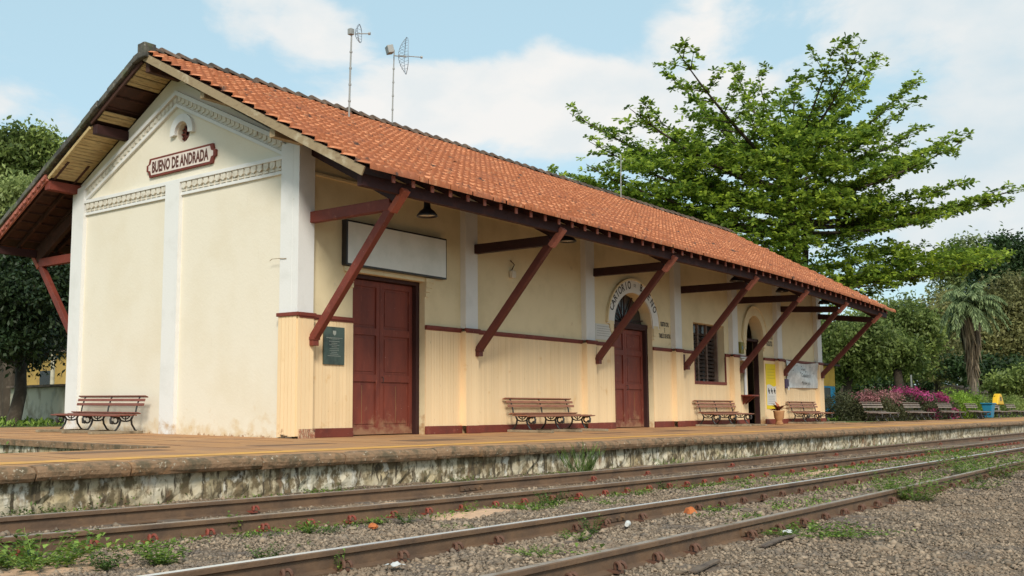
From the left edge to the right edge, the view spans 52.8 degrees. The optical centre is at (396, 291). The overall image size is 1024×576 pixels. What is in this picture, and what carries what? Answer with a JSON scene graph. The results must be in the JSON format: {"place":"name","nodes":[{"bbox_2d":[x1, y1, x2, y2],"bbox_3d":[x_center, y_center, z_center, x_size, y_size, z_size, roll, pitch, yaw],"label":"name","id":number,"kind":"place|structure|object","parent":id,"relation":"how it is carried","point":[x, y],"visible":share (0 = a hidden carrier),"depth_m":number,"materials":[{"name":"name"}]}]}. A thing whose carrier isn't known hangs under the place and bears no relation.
{"place":"outdoors","nodes":[
{"label":"outdoors","id":0,"kind":"place"},
{"bbox_2d":[0,415,847,426],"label":"lawn grass","id":1,"kind":"structure","parent":0,"point":[39,422],"depth_m":27.17,"materials":[{"name":"green plant"}]},
{"bbox_2d":[0,417,1023,466],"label":"platform","id":2,"kind":"structure","parent":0,"point":[207,444],"depth_m":17.39,"materials":[{"name":"concrete"}]},
{"bbox_2d":[0,438,169,449],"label":"platform coping","id":3,"kind":"object","parent":2,"relation":"on","point":[63,444],"visible":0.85,"depth_m":15.18,"materials":[{"name":"concrete"}]},
{"bbox_2d":[36,395,147,434],"bbox_3d":[-6.218,2.480,20.685,2.430,0.758,1.167,-5,-8,41],"label":"park bench","id":4,"kind":"object","parent":2,"relation":"on","point":[111,415],"visible":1,"depth_m":20.75,"materials":[{"name":"wood"}]},
{"bbox_2d":[6,423,881,458],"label":"paving joints","id":5,"kind":"object","parent":2,"relation":"on","point":[142,450],"visible":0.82,"depth_m":16.94,"materials":[{"name":"concrete"}]},
{"bbox_2d":[0,42,895,438],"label":"station building","id":6,"kind":"structure","parent":2,"relation":"on","point":[222,292],"depth_m":21.35,"materials":[{"name":"beige paint"}]},
{"bbox_2d":[146,143,217,177],"bbox_3d":[-4.340,-2.627,20.571,2.260,0.400,0.060,-5,-8,41],"label":"station name sign","id":7,"kind":"object","parent":6,"relation":"attached to","point":[195,157],"visible":1,"depth_m":20.49,"materials":[{"name":"white paint"}]},
{"bbox_2d":[323,326,344,364],"bbox_3d":[-1.137,0.990,18.637,0.036,0.690,0.540,-5,-8,41],"label":"bronze plaque","id":8,"kind":"object","parent":6,"relation":"attached to","point":[333,344],"visible":0.93,"depth_m":18.62,"materials":[{"name":"metal"}]},
{"bbox_2d":[348,24,370,116],"bbox_3d":[-0.852,-4.984,23.415,0.365,2.439,0.523,-5,-8,41],"label":"roof aerial","id":9,"kind":"object","parent":6,"relation":"on","point":[350,31],"visible":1,"depth_m":23.37,"materials":[{"name":"metal"}]},
{"bbox_2d":[352,279,379,434],"bbox_3d":[-0.666,1.253,19.635,0.050,2.970,0.981,-5,-8,41],"label":"door","id":10,"kind":"structure","parent":6,"relation":"in","point":[366,294],"depth_m":19.72,"materials":[{"name":"paint"}]},
{"bbox_2d":[342,219,446,279],"bbox_3d":[0.021,-0.793,20.121,0.136,0.850,3.000,-5,-8,41],"label":"blank signboard","id":11,"kind":"object","parent":6,"relation":"attached to","point":[406,252],"visible":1,"depth_m":20.06,"materials":[{"name":"white painted metal"},{"name":"black frame"}]},
{"bbox_2d":[379,282,411,433],"bbox_3d":[0.005,1.336,20.359,0.106,2.970,0.981,-5,-8,41],"label":"door","id":12,"kind":"structure","parent":6,"relation":"in","point":[395,352],"depth_m":20.37,"materials":[{"name":"paint"}]},
{"bbox_2d":[385,37,422,125],"bbox_3d":[0.173,-5.323,26.063,0.622,2.464,0.922,-5,-8,41],"label":"roof aerial","id":13,"kind":"object","parent":6,"relation":"on","point":[389,50],"visible":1,"depth_m":26.02,"materials":[{"name":"metal"}]},
{"bbox_2d":[417,202,437,218],"bbox_3d":[0.557,-1.699,18.382,0.381,0.713,0.381,-5,-8,41],"label":"hanging lamp","id":14,"kind":"object","parent":6,"relation":"hanging from","point":[426,212],"visible":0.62,"depth_m":18.29,"materials":[{"name":"black metal"}]},
{"bbox_2d":[509,260,515,277],"bbox_3d":[2.643,-0.508,23.143,0.111,0.408,0.160,-5,-8,41],"label":"flood lamp","id":15,"kind":"object","parent":6,"relation":"attached to","point":[512,273],"visible":1,"depth_m":23.09,"materials":[{"name":"metal"}]},
{"bbox_2d":[559,235,575,242],"bbox_3d":[3.680,-1.421,21.965,0.381,0.713,0.381,-5,-8,41],"label":"hanging lamp","id":16,"kind":"object","parent":6,"relation":"hanging from","point":[566,239],"visible":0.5,"depth_m":21.81,"materials":[{"name":"black metal"}]},
{"bbox_2d":[595,323,610,339],"bbox_3d":[5.299,1.034,26.123,0.015,0.400,0.780,-5,-8,41],"label":"paper notice","id":17,"kind":"object","parent":6,"relation":"attached to","point":[602,331],"visible":0.98,"depth_m":26.07,"materials":[{"name":"paper"}]},
{"bbox_2d":[614,328,625,426],"bbox_3d":[5.789,2.274,26.994,0.050,2.610,1.001,-5,-8,41],"label":"door","id":18,"kind":"structure","parent":6,"relation":"in","point":[619,349],"depth_m":27.17,"materials":[{"name":"paint"}]},
{"bbox_2d":[624,329,643,426],"bbox_3d":[6.472,2.359,27.733,0.106,2.610,1.001,-5,-8,41],"label":"door","id":19,"kind":"structure","parent":6,"relation":"in","point":[632,339],"depth_m":27.76,"materials":[{"name":"paint"}]},
{"bbox_2d":[694,357,726,384],"bbox_3d":[9.380,2.331,30.920,0.340,0.970,2.270,-5,-8,41],"label":"window frame","id":20,"kind":"structure","parent":6,"relation":"in","point":[696,382],"depth_m":30.86,"materials":[{"name":"red paint"}]},
{"bbox_2d":[738,342,743,353],"bbox_3d":[11.019,1.794,32.608,0.086,0.360,0.260,-5,-8,41],"label":"meter box","id":21,"kind":"object","parent":6,"relation":"attached to","point":[741,347],"visible":0.93,"depth_m":32.54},
{"bbox_2d":[765,364,776,408],"bbox_3d":[12.596,3.185,34.297,0.022,1.500,0.860,-5,-8,41],"label":"yellow poster","id":22,"kind":"object","parent":6,"relation":"attached to","point":[771,398],"visible":0.99,"depth_m":34.26,"materials":[{"name":"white paper"}]},
{"bbox_2d":[786,360,817,387],"bbox_3d":[14.560,2.967,36.490,0.114,0.970,3.050,-5,-8,41],"label":"event banner","id":23,"kind":"object","parent":6,"relation":"attached to","point":[802,376],"visible":0.97,"depth_m":36.39,"materials":[{"name":"white fabric"}]},
{"bbox_2d":[0,420,1015,464],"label":"platform line","id":24,"kind":"object","parent":2,"relation":"on","point":[49,461],"visible":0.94,"depth_m":13.76,"materials":[{"name":"yellow paint"}]},
{"bbox_2d":[502,397,607,432],"bbox_3d":[3.684,2.786,23.103,1.164,0.758,2.780,-5,-8,41],"label":"park bench","id":25,"kind":"object","parent":2,"relation":"on","point":[556,415],"visible":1,"depth_m":23.09,"materials":[{"name":"wood"}]},
{"bbox_2d":[692,400,766,426],"bbox_3d":[9.935,3.602,30.249,1.164,0.758,2.780,-5,-8,41],"label":"park bench","id":26,"kind":"object","parent":2,"relation":"on","point":[724,413],"visible":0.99,"depth_m":30.17,"materials":[{"name":"wood"}]},
{"bbox_2d":[770,402,789,424],"bbox_3d":[12.431,3.931,33.151,0.691,0.763,0.636,-5,-8,41],"label":"potted bromeliad","id":27,"kind":"object","parent":2,"relation":"on","point":[778,415],"visible":1,"depth_m":32.99,"materials":[{"name":"ceramic"}]},
{"bbox_2d":[786,401,845,423],"bbox_3d":[14.724,4.227,35.723,1.164,0.758,2.780,-5,-8,41],"label":"park bench","id":28,"kind":"object","parent":2,"relation":"on","point":[803,412],"visible":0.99,"depth_m":35.61,"materials":[{"name":"wood"}]},
{"bbox_2d":[859,402,898,421],"bbox_3d":[17.729,4.407,37.408,0.736,0.722,2.430,-5,-8,41],"label":"park bench","id":29,"kind":"object","parent":2,"relation":"on","point":[880,413],"visible":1,"depth_m":37.25,"materials":[{"name":"wood"}]},
{"bbox_2d":[900,402,935,420],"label":"park bench","id":30,"kind":"object","parent":2,"relation":"on","point":[910,405],"visible":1,"depth_m":41.15,"materials":[{"name":"wood"}]},
{"bbox_2d":[935,403,965,418],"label":"park bench","id":31,"kind":"object","parent":2,"relation":"on","point":[952,413],"visible":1,"depth_m":45.10,"materials":[{"name":"wood"}]},
{"bbox_2d":[964,403,990,418],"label":"park bench","id":32,"kind":"object","parent":2,"relation":"on","point":[976,411],"visible":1,"depth_m":48.90,"materials":[{"name":"wood"}]},
{"bbox_2d":[979,403,995,418],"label":"blue bin","id":33,"kind":"object","parent":2,"relation":"on","point":[990,407],"visible":0.88,"depth_m":50.58,"materials":[{"name":"plastic"}]},
{"bbox_2d":[992,394,1003,417],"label":"yellow bin","id":34,"kind":"object","parent":2,"relation":"on","point":[997,399],"visible":0.83,"depth_m":56.16,"materials":[{"name":"plastic"}]},
{"bbox_2d":[994,404,1011,417],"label":"park bench","id":35,"kind":"object","parent":2,"relation":"on","point":[998,412],"visible":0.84,"depth_m":52.62,"materials":[{"name":"wood"}]},
{"bbox_2d":[1004,404,1023,416],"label":"park bench","id":36,"kind":"object","parent":2,"relation":"on","point":[1016,411],"visible":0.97,"depth_m":55.68,"materials":[{"name":"wood"}]},
{"bbox_2d":[0,416,1023,575],"bbox_3d":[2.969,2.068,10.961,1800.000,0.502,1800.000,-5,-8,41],"label":"ground","id":37,"kind":"structure","parent":0,"point":[709,555],"depth_m":9.21,"materials":[{"name":"gravel"}]},
{"bbox_2d":[0,164,37,417],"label":"bushy tree","id":38,"kind":"object","parent":37,"relation":"on","point":[13,189],"visible":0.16,"depth_m":37.55,"materials":[{"name":"green plant"}]},
{"bbox_2d":[0,206,69,425],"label":"shade tree","id":39,"kind":"object","parent":37,"relation":"on","point":[25,342],"visible":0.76,"depth_m":27.93,"materials":[{"name":"green plant"}]},
{"bbox_2d":[0,114,69,417],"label":"bushy tree","id":40,"kind":"object","parent":37,"relation":"on","point":[31,149],"visible":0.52,"depth_m":44.02,"materials":[{"name":"green plant"}]},
{"bbox_2d":[6,384,65,424],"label":"low wall","id":41,"kind":"structure","parent":37,"relation":"on","point":[44,402],"depth_m":30.79,"materials":[{"name":"concrete"}]},
{"bbox_2d":[0,445,85,452],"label":"platform side","id":42,"kind":"structure","parent":37,"relation":"on","point":[13,449],"depth_m":16.01,"materials":[{"name":"concrete"}]},
{"bbox_2d":[27,348,66,384],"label":"yellow house","id":43,"kind":"structure","parent":37,"relation":"on","point":[43,379],"depth_m":50.94,"materials":[{"name":"paint"}]},
{"bbox_2d":[39,371,49,384],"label":"window","id":44,"kind":"structure","parent":43,"relation":"in","point":[44,380],"depth_m":51.11,"materials":[{"name":"glass"}]},
{"bbox_2d":[50,354,54,383],"bbox_3d":[-12.748,3.547,37.834,0.200,2.759,0.190,-5,-8,41],"label":"concrete post","id":45,"kind":"object","parent":37,"relation":"on","point":[52,374],"depth_m":37.83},
{"bbox_2d":[5,501,130,514],"bbox_3d":[-3.117,2.059,9.620,1.520,0.135,1.220,-2,-7,17],"label":"weed","id":46,"kind":"object","parent":37,"relation":"on","point":[55,511],"visible":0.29,"depth_m":9.61,"materials":[{"name":"green plant"}]},
{"bbox_2d":[0,550,140,575],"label":"sand drift","id":47,"kind":"object","parent":37,"relation":"on","point":[14,571],"visible":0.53,"depth_m":6.53,"materials":[{"name":"sand"}]},
{"bbox_2d":[0,528,132,570],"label":"weed","id":48,"kind":"object","parent":47,"relation":"on","point":[33,560],"visible":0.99,"depth_m":6.67,"materials":[{"name":"green plant"}]},
{"bbox_2d":[1,493,215,516],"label":"wall foot weeds","id":49,"kind":"object","parent":37,"relation":"on","point":[24,509],"depth_m":9.56,"materials":[{"name":"green plant"}]},
{"bbox_2d":[123,539,191,564],"bbox_3d":[-1.588,1.738,6.801,0.488,0.167,0.412,-5,-8,41],"label":"weed","id":50,"kind":"object","parent":37,"relation":"on","point":[158,559],"visible":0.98,"depth_m":6.79,"materials":[{"name":"green plant"}]},
{"bbox_2d":[243,542,285,558],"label":"weed","id":51,"kind":"object","parent":37,"relation":"on","point":[261,555],"visible":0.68,"depth_m":6.90,"materials":[{"name":"green plant"}]},
{"bbox_2d":[295,520,319,532],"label":"weed","id":52,"kind":"object","parent":37,"relation":"on","point":[309,526],"visible":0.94,"depth_m":8.37,"materials":[{"name":"green plant"}]},
{"bbox_2d":[296,526,344,533],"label":"weed","id":53,"kind":"object","parent":37,"relation":"on","point":[333,530],"visible":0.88,"depth_m":8.37,"materials":[{"name":"green plant"}]},
{"bbox_2d":[299,485,355,492],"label":"weed","id":54,"kind":"object","parent":37,"relation":"on","point":[323,489],"visible":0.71,"depth_m":12.15,"materials":[{"name":"green plant"}]},
{"bbox_2d":[333,548,349,571],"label":"weed","id":55,"kind":"object","parent":37,"relation":"on","point":[339,566],"visible":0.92,"depth_m":6.51,"materials":[{"name":"green plant"}]},
{"bbox_2d":[393,507,416,522],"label":"weed","id":56,"kind":"object","parent":37,"relation":"on","point":[401,519],"visible":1,"depth_m":9.15,"materials":[{"name":"green plant"}]},
{"bbox_2d":[424,509,510,520],"bbox_3d":[0.748,2.156,9.930,0.551,0.064,1.608,-5,-8,41],"label":"sand drift","id":57,"kind":"object","parent":37,"relation":"on","point":[472,514],"visible":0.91,"depth_m":9.79,"materials":[{"name":"sand"}]},
{"bbox_2d":[0,443,1023,575],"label":"ballast stones","id":58,"kind":"object","parent":37,"relation":"on","point":[343,538],"visible":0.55,"depth_m":8.00,"materials":[{"name":"gravel"}]},
{"bbox_2d":[84,546,137,570],"bbox_3d":[-1.823,1.725,6.552,0.310,0.135,0.384,1,-6,-5],"label":"weed","id":59,"kind":"object","parent":58,"relation":"on","point":[102,566],"visible":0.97,"depth_m":6.53,"materials":[{"name":"green plant"}]},
{"bbox_2d":[0,432,1023,561],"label":"railway track","id":60,"kind":"structure","parent":37,"relation":"on","point":[175,518],"depth_m":10.46,"materials":[{"name":"metal"}]},
{"bbox_2d":[0,425,1023,515],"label":"platform side","id":61,"kind":"structure","parent":37,"relation":"on","point":[70,495],"depth_m":12.93,"materials":[{"name":"concrete"}]},
{"bbox_2d":[0,421,1023,483],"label":"platform coping","id":62,"kind":"object","parent":61,"relation":"on","point":[67,471],"visible":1,"depth_m":12.82,"materials":[{"name":"concrete"}]},
{"bbox_2d":[498,501,561,509],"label":"weed","id":63,"kind":"object","parent":37,"relation":"on","point":[522,507],"visible":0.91,"depth_m":10.48,"materials":[{"name":"green plant"}]},
{"bbox_2d":[500,543,570,557],"bbox_3d":[0.986,1.845,7.252,0.485,0.073,0.555,-5,-8,41],"label":"weed","id":64,"kind":"object","parent":37,"relation":"on","point":[531,550],"visible":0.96,"depth_m":7.26,"materials":[{"name":"green plant"}]},
{"bbox_2d":[69,442,1023,553],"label":"creeping plants","id":65,"kind":"object","parent":37,"relation":"on","point":[621,493],"visible":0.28,"depth_m":12.34,"materials":[{"name":"green plant"}]},
{"bbox_2d":[533,489,570,503],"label":"weed","id":66,"kind":"object","parent":37,"relation":"on","point":[551,500],"visible":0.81,"depth_m":10.92,"materials":[{"name":"green plant"}]},
{"bbox_2d":[553,528,593,541],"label":"weed","id":67,"kind":"object","parent":37,"relation":"on","point":[579,538],"visible":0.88,"depth_m":7.93,"materials":[{"name":"green plant"}]},
{"bbox_2d":[563,535,592,543],"bbox_3d":[1.411,1.923,7.906,0.050,0.023,0.450,-4,-8,35],"label":"wood scrap","id":68,"kind":"object","parent":37,"relation":"on","point":[573,541],"visible":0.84,"depth_m":7.84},
{"bbox_2d":[555,442,604,471],"bbox_3d":[2.890,2.540,15.727,0.802,0.571,0.695,-5,-8,41],"label":"weed","id":69,"kind":"object","parent":37,"relation":"on","point":[587,466],"visible":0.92,"depth_m":15.68,"materials":[{"name":"green plant"}]},
{"bbox_2d":[140,447,1023,575],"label":"railway track","id":70,"kind":"structure","parent":37,"relation":"on","point":[613,561],"depth_m":7.80,"materials":[{"name":"metal"}]},
{"bbox_2d":[570,542,604,554],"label":"weed","id":71,"kind":"object","parent":37,"relation":"on","point":[601,545],"visible":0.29,"depth_m":6.49,"materials":[{"name":"green plant"}]},
{"bbox_2d":[577,513,606,533],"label":"weed","id":72,"kind":"object","parent":37,"relation":"on","point":[588,526],"visible":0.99,"depth_m":8.50,"materials":[{"name":"green plant"}]},
{"bbox_2d":[590,498,631,504],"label":"weed","id":73,"kind":"object","parent":37,"relation":"on","point":[608,501],"visible":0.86,"depth_m":10.93,"materials":[{"name":"green plant"}]},
{"bbox_2d":[624,487,652,495],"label":"weed","id":74,"kind":"object","parent":37,"relation":"on","point":[641,490],"visible":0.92,"depth_m":12.07,"materials":[{"name":"green plant"}]},
{"bbox_2d":[684,506,696,513],"bbox_3d":[2.871,2.140,9.947,0.133,0.096,0.117,-5,-8,41],"label":"brick lump","id":75,"kind":"object","parent":37,"relation":"on","point":[690,510],"visible":0.66,"depth_m":9.92,"materials":[{"name":"brick"}]},
{"bbox_2d":[689,559,719,573],"bbox_3d":[2.015,1.787,6.656,0.050,0.023,0.550,-4,-7,32],"label":"wood scrap","id":76,"kind":"object","parent":37,"relation":"on","point":[703,566],"visible":1,"depth_m":6.61,"materials":[{"name":"wood"}]},
{"bbox_2d":[759,538,782,547],"bbox_3d":[2.866,1.917,7.800,0.050,0.023,0.500,-4,-8,35],"label":"wood scrap","id":77,"kind":"object","parent":37,"relation":"on","point":[770,543],"visible":1,"depth_m":7.74,"materials":[{"name":"wood"}]},
{"bbox_2d":[773,534,796,539],"bbox_3d":[3.085,1.952,8.106,0.050,0.023,0.350,-6,-9,44],"label":"wood scrap","id":78,"kind":"object","parent":37,"relation":"on","point":[788,536],"visible":0.73,"depth_m":8.10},
{"bbox_2d":[547,32,1023,312],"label":"almond tree","id":79,"kind":"object","parent":37,"relation":"on","point":[797,145],"visible":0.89,"depth_m":48.66,"materials":[{"name":"green plant"}]},
{"bbox_2d":[800,468,838,475],"bbox_3d":[6.827,2.895,16.363,0.327,0.060,3.106,-5,-8,39],"label":"sand drift","id":80,"kind":"object","parent":37,"relation":"on","point":[836,469],"visible":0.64,"depth_m":16.25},
{"bbox_2d":[725,518,915,539],"bbox_3d":[3.394,1.981,8.492,1.520,0.094,1.179,1,-6,-11],"label":"weed","id":81,"kind":"object","parent":37,"relation":"on","point":[828,533],"visible":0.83,"depth_m":8.46,"materials":[{"name":"green plant"}]},
{"bbox_2d":[823,363,839,410],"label":"amber kiosk","id":82,"kind":"object","parent":37,"relation":"on","point":[829,383],"visible":0.19,"depth_m":55.02,"materials":[{"name":"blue paint"}]},
{"bbox_2d":[824,387,830,407],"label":"window","id":83,"kind":"structure","parent":82,"relation":"in","point":[827,391],"depth_m":54.57,"materials":[{"name":"glass"}]},
{"bbox_2d":[825,386,878,420],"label":"dark shrub","id":84,"kind":"object","parent":37,"relation":"on","point":[843,407],"visible":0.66,"depth_m":41.34,"materials":[{"name":"green plant"}]},
{"bbox_2d":[820,310,905,396],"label":"garden tree","id":85,"kind":"object","parent":37,"relation":"on","point":[856,366],"visible":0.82,"depth_m":64.22,"materials":[{"name":"green plant"}]},
{"bbox_2d":[831,296,909,413],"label":"garden tree","id":86,"kind":"object","parent":37,"relation":"on","point":[841,389],"visible":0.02,"depth_m":83.05,"materials":[{"name":"green plant"}]},
{"bbox_2d":[848,385,914,420],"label":"bougainvillea","id":87,"kind":"object","parent":37,"relation":"on","point":[890,401],"visible":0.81,"depth_m":41.28,"materials":[{"name":"pink plant"}]},
{"bbox_2d":[864,461,905,495],"bbox_3d":[5.516,2.141,11.523,0.457,0.460,0.497,-5,-8,41],"label":"weed","id":88,"kind":"object","parent":37,"relation":"on","point":[894,478],"visible":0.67,"depth_m":11.56,"materials":[{"name":"green plant"}]},
{"bbox_2d":[836,377,957,393],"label":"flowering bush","id":89,"kind":"object","parent":37,"relation":"on","point":[886,384],"visible":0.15,"depth_m":100.02,"materials":[{"name":"purple plant"}]},
{"bbox_2d":[852,290,958,389],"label":"garden tree","id":90,"kind":"object","parent":37,"relation":"on","point":[922,322],"visible":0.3,"depth_m":70.20,"materials":[{"name":"green plant"}]},
{"bbox_2d":[868,328,943,389],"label":"garden tree","id":91,"kind":"object","parent":37,"relation":"on","point":[910,356],"visible":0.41,"depth_m":64.71,"materials":[{"name":"green plant"}]},
{"bbox_2d":[887,384,946,419],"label":"bougainvillea","id":92,"kind":"object","parent":37,"relation":"on","point":[925,403],"visible":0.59,"depth_m":44.55,"materials":[{"name":"pink plant"}]},
{"bbox_2d":[873,473,964,501],"bbox_3d":[5.884,2.237,11.621,0.847,0.293,0.992,2,-7,-18],"label":"weed","id":93,"kind":"object","parent":37,"relation":"on","point":[921,488],"visible":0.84,"depth_m":11.54,"materials":[{"name":"green plant"}]},
{"bbox_2d":[903,287,982,395],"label":"garden tree","id":94,"kind":"object","parent":37,"relation":"on","point":[952,342],"visible":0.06,"depth_m":78.19,"materials":[{"name":"green plant"}]},
{"bbox_2d":[927,390,964,418],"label":"bougainvillea","id":95,"kind":"object","parent":37,"relation":"on","point":[943,397],"visible":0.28,"depth_m":47.99,"materials":[{"name":"pink plant"}]},
{"bbox_2d":[900,445,991,455],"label":"weed","id":96,"kind":"object","parent":37,"relation":"on","point":[956,453],"visible":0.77,"depth_m":21.95,"materials":[{"name":"green plant"}]},
{"bbox_2d":[919,225,987,391],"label":"garden tree","id":97,"kind":"object","parent":37,"relation":"on","point":[951,278],"visible":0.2,"depth_m":97.83,"materials":[{"name":"green plant"}]},
{"bbox_2d":[924,385,997,397],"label":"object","id":98,"kind":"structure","parent":37,"relation":"on","point":[953,387],"depth_m":98.28,"materials":[{"name":"plant"}]},
{"bbox_2d":[938,386,988,418],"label":"green hedge","id":99,"kind":"object","parent":37,"relation":"on","point":[962,397],"visible":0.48,"depth_m":50.64,"materials":[{"name":"green plant"}]},
{"bbox_2d":[925,449,1023,476],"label":"weed","id":100,"kind":"object","parent":37,"relation":"on","point":[975,465],"visible":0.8,"depth_m":15.68,"materials":[{"name":"green plant"}]},
{"bbox_2d":[939,276,1011,397],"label":"palm tree","id":101,"kind":"object","parent":37,"relation":"on","point":[967,312],"visible":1,"depth_m":59.65,"materials":[{"name":"green plant"}]},
{"bbox_2d":[927,340,1023,397],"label":"garden tree","id":102,"kind":"object","parent":37,"relation":"on","point":[955,367],"visible":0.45,"depth_m":71.40,"materials":[{"name":"green plant"}]},
{"bbox_2d":[949,479,1011,488],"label":"weed","id":103,"kind":"object","parent":37,"relation":"on","point":[972,484],"visible":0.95,"depth_m":13.32,"materials":[{"name":"green plant"}]},
{"bbox_2d":[954,221,1023,399],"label":"garden tree","id":104,"kind":"object","parent":37,"relation":"on","point":[1001,241],"visible":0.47,"depth_m":91.99,"materials":[{"name":"green plant"}]},
{"bbox_2d":[955,262,1023,397],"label":"garden tree","id":105,"kind":"object","parent":37,"relation":"on","point":[1010,340],"visible":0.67,"depth_m":85.35,"materials":[{"name":"green plant"}]},
{"bbox_2d":[967,473,1013,483],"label":"weed","id":106,"kind":"object","parent":37,"relation":"on","point":[983,479],"visible":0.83,"depth_m":14.26,"materials":[{"name":"green plant"}]},
{"bbox_2d":[970,391,1023,417],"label":"green hedge","id":107,"kind":"object","parent":37,"relation":"on","point":[1017,401],"visible":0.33,"depth_m":60.88,"materials":[{"name":"green plant"}]},
{"bbox_2d":[977,357,1023,415],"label":"shrub","id":108,"kind":"object","parent":37,"relation":"on","point":[1001,382],"visible":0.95,"depth_m":66.76,"materials":[{"name":"green plant"}]},
{"bbox_2d":[0,0,1023,384],"label":"sky","id":109,"kind":"structure","parent":0,"point":[498,77],"materials":[{"name":"blue"}]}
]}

